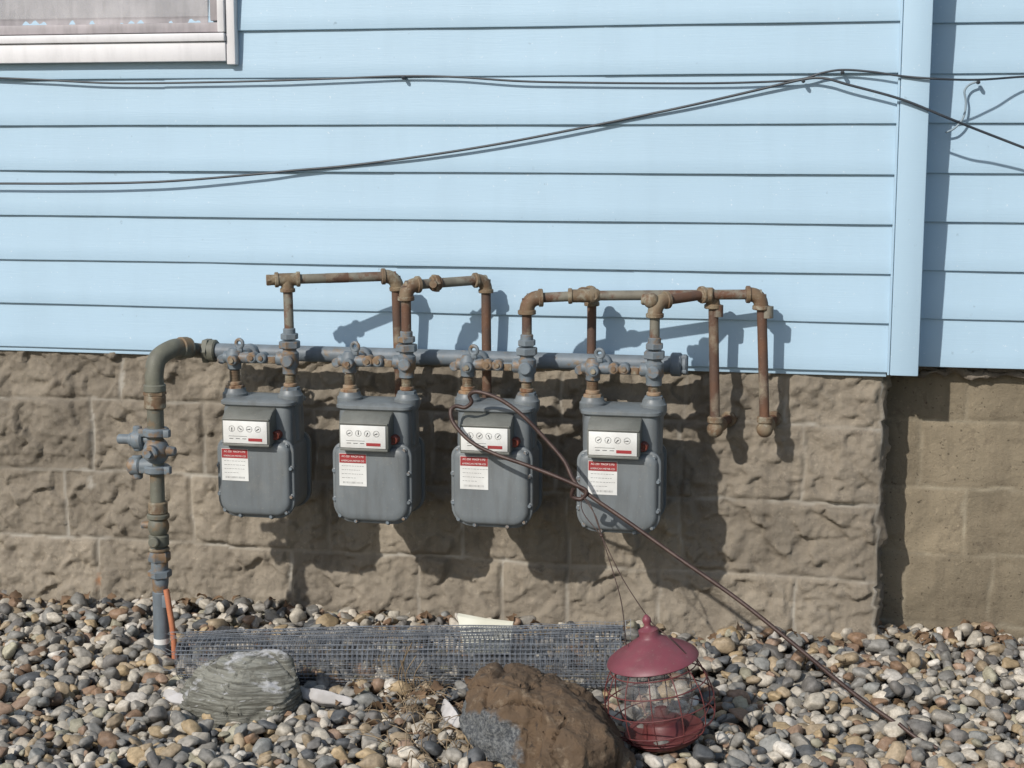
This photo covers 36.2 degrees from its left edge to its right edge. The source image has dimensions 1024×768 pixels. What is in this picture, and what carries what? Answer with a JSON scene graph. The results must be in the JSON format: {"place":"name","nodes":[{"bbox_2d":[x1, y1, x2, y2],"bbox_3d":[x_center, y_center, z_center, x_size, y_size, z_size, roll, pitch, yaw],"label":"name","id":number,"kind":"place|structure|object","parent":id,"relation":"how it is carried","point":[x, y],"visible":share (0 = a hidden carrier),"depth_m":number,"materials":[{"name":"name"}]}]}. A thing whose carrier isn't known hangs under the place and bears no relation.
{"place":"outdoors","nodes":[
{"label":"outdoors","id":0,"kind":"place"},
{"bbox_2d":[0,0,207,25],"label":"window curtain","id":1,"kind":"object","parent":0,"point":[47,12],"depth_m":4.33,"materials":[{"name":"white fabric"}]},
{"bbox_2d":[879,367,1023,640],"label":"foundation wall","id":2,"kind":"structure","parent":0,"point":[952,551],"depth_m":4.24,"materials":[{"name":"beige concrete"}]},
{"label":"ground","id":3,"kind":"structure","parent":0,"visible":0},
{"bbox_2d":[0,350,891,650],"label":"foundation rock face","id":4,"kind":"object","parent":3,"relation":"on","point":[782,526],"visible":0.62,"depth_m":4.36},
{"bbox_2d":[0,346,885,376],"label":"starter trim","id":5,"kind":"structure","parent":4,"relation":"on","point":[690,368],"depth_m":4.15,"materials":[{"name":"blue plastic"}]},
{"bbox_2d":[0,0,900,372],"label":"siding","id":6,"kind":"object","parent":4,"relation":"on","point":[780,198],"visible":0.91,"depth_m":4.19,"materials":[{"name":"blue plastic"}]},
{"bbox_2d":[0,0,238,64],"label":"window casing","id":7,"kind":"object","parent":6,"relation":"attached to","point":[223,46],"depth_m":4.30,"materials":[{"name":"white wood"}]},
{"bbox_2d":[0,0,220,35],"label":"window sash","id":8,"kind":"object","parent":7,"relation":"in","point":[139,28],"depth_m":4.32,"materials":[{"name":"white plastic"}]},
{"bbox_2d":[0,76,1023,184],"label":"sagging cable","id":9,"kind":"object","parent":6,"relation":"attached to","point":[543,135],"visible":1,"depth_m":4.13,"materials":[{"name":"black rubber"}]},
{"bbox_2d":[0,69,1023,83],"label":"wall cable","id":10,"kind":"object","parent":6,"relation":"attached to","point":[577,82],"depth_m":4.11,"materials":[{"name":"black rubber"}]},
{"bbox_2d":[401,70,979,83],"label":"cable clips","id":11,"kind":"object","parent":6,"relation":"attached to","point":[802,80],"visible":0.96,"depth_m":3.97,"materials":[{"name":"black plastic"}]},
{"bbox_2d":[945,81,975,132],"bbox_3d":[1.149,-0.708,4.002,0.079,0.135,0.011,2,9,12],"label":"drop cable","id":12,"kind":"object","parent":11,"relation":"attached to","point":[965,107],"visible":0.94,"depth_m":4.00,"materials":[{"name":"rubber"}]},
{"bbox_2d":[266,268,781,437],"bbox_3d":[0.033,-0.047,4.134,1.341,0.504,0.285,2,9,12],"label":"gas outlet piping","id":13,"kind":"object","parent":4,"relation":"attached to","point":[655,302],"visible":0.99,"depth_m":4.04,"materials":[{"name":"brown metal"}]},
{"bbox_2d":[214,328,687,399],"bbox_3d":[-0.200,-0.060,4.121,1.310,0.168,0.177,2,9,12],"label":"gas manifold","id":14,"kind":"object","parent":13,"relation":"attached to","point":[524,361],"visible":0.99,"depth_m":4.08,"materials":[{"name":"blue paint"}]},
{"bbox_2d":[217,387,311,518],"bbox_3d":[-0.667,0.181,4.197,0.223,0.339,0.207,2,9,12],"label":"gas meter","id":15,"kind":"object","parent":14,"relation":"attached to","point":[264,463],"visible":1,"depth_m":4.13,"materials":[{"name":"grey paint"}]},
{"bbox_2d":[332,391,425,524],"bbox_3d":[-0.353,0.191,4.132,0.223,0.339,0.207,2,9,12],"label":"gas meter","id":16,"kind":"object","parent":14,"relation":"attached to","point":[379,463],"visible":1,"depth_m":4.07,"materials":[{"name":"grey paint"}]},
{"bbox_2d":[450,393,542,528],"bbox_3d":[-0.041,0.195,4.067,0.223,0.339,0.207,2,9,12],"label":"gas meter","id":17,"kind":"object","parent":14,"relation":"attached to","point":[488,490],"visible":0.99,"depth_m":4.00,"materials":[{"name":"grey paint"}]},
{"bbox_2d":[576,396,666,534],"bbox_3d":[0.280,0.203,4.000,0.223,0.339,0.207,2,9,12],"label":"gas meter","id":18,"kind":"object","parent":14,"relation":"attached to","point":[622,463],"visible":0.99,"depth_m":3.93,"materials":[{"name":"grey paint"}]},
{"bbox_2d":[890,1,903,353],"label":"sheathing","id":19,"kind":"object","parent":4,"relation":"on","point":[897,168],"visible":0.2,"depth_m":3.99,"materials":[{"name":"blue wood"}]},
{"bbox_2d":[918,0,1023,368],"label":"siding recess","id":20,"kind":"object","parent":19,"relation":"attached to","point":[972,304],"visible":0.91,"depth_m":4.05,"materials":[{"name":"blue plastic"}]},
{"bbox_2d":[887,0,932,375],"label":"corner post","id":21,"kind":"object","parent":4,"relation":"on","point":[916,21],"visible":1,"depth_m":3.95,"materials":[{"name":"blue plastic"}]},
{"bbox_2d":[889,366,1023,380],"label":"sill sealant","id":22,"kind":"object","parent":4,"relation":"attached to","point":[976,373],"visible":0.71,"depth_m":4.15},
{"bbox_2d":[0,590,1023,767],"bbox_3d":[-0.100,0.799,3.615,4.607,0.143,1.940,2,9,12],"label":"gravel","id":23,"kind":"structure","parent":3,"relation":"on","point":[117,658],"depth_m":3.78,"materials":[{"name":"grey gravel"}]},
{"bbox_2d":[116,337,218,659],"bbox_3d":[-0.882,0.351,4.213,0.165,0.982,0.411,4,10,22],"label":"gas service riser","id":24,"kind":"object","parent":23,"relation":"on","point":[149,440],"visible":0.94,"depth_m":4.04,"materials":[{"name":"paint"}]},
{"bbox_2d":[163,689,183,705],"bbox_3d":[-0.796,0.746,3.719,0.072,0.040,0.037,2,9,12],"label":"pebble","id":25,"kind":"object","parent":23,"relation":"on","point":[174,697],"depth_m":3.71,"materials":[{"name":"white stone"}]},
{"bbox_2d":[178,649,303,735],"bbox_3d":[-0.651,0.728,3.729,0.316,0.177,0.225,2,9,12],"label":"limestone rock","id":26,"kind":"object","parent":23,"relation":"on","point":[243,687],"visible":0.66,"depth_m":3.67,"materials":[{"name":"grey stone"}]},
{"bbox_2d":[300,687,352,706],"bbox_3d":[-0.445,0.746,3.720,0.146,0.044,0.041,2,9,12],"label":"pale stone slab","id":27,"kind":"object","parent":23,"relation":"on","point":[323,698],"depth_m":3.71,"materials":[{"name":"white stone"}]},
{"bbox_2d":[157,620,630,687],"bbox_3d":[-0.301,0.672,3.900,1.181,0.194,0.177,1,9,8],"label":"wire roll","id":28,"kind":"object","parent":23,"relation":"on","point":[240,639],"visible":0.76,"depth_m":3.88,"materials":[{"name":"grey metal"}]},
{"bbox_2d":[343,643,487,767],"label":"dry weeds","id":29,"kind":"object","parent":23,"relation":"on","point":[409,708],"visible":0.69,"depth_m":3.59,"materials":[{"name":"brown plant"}]},
{"bbox_2d":[441,698,459,727],"bbox_3d":[-0.137,0.761,3.599,0.042,0.050,0.112,-3,9,-18],"label":"pale stone slab","id":30,"kind":"object","parent":23,"relation":"on","point":[448,708],"depth_m":3.59,"materials":[{"name":"white stone"}]},
{"bbox_2d":[457,613,513,652],"bbox_3d":[-0.073,0.641,4.014,0.147,0.087,0.057,2,9,12],"label":"cream foam board","id":31,"kind":"object","parent":23,"relation":"on","point":[464,619],"visible":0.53,"depth_m":4.02,"materials":[{"name":"beige plastic"}]},
{"bbox_2d":[0,590,1023,742],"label":"dead leaves","id":32,"kind":"object","parent":23,"relation":"on","point":[437,686],"visible":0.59,"depth_m":4.15,"materials":[{"name":"brown plant"}]},
{"bbox_2d":[459,662,635,767],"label":"sandstone boulder","id":33,"kind":"object","parent":23,"relation":"on","point":[516,715],"visible":1,"depth_m":3.31,"materials":[{"name":"brown stone"}]},
{"bbox_2d":[449,390,938,749],"bbox_3d":[0.401,0.425,3.720,1.249,0.748,0.083,5,10,29],"label":"shepherd hook","id":34,"kind":"object","parent":23,"relation":"on","point":[576,484],"visible":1,"depth_m":3.81,"materials":[{"name":"brown metal"}]},
{"bbox_2d":[581,494,715,752],"bbox_3d":[0.314,0.545,3.608,0.246,0.475,0.556,-1,9,-5],"label":"bird feeder","id":35,"kind":"object","parent":34,"relation":"hanging from","point":[650,651],"visible":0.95,"depth_m":3.43,"materials":[{"name":"paint"}]}
]}

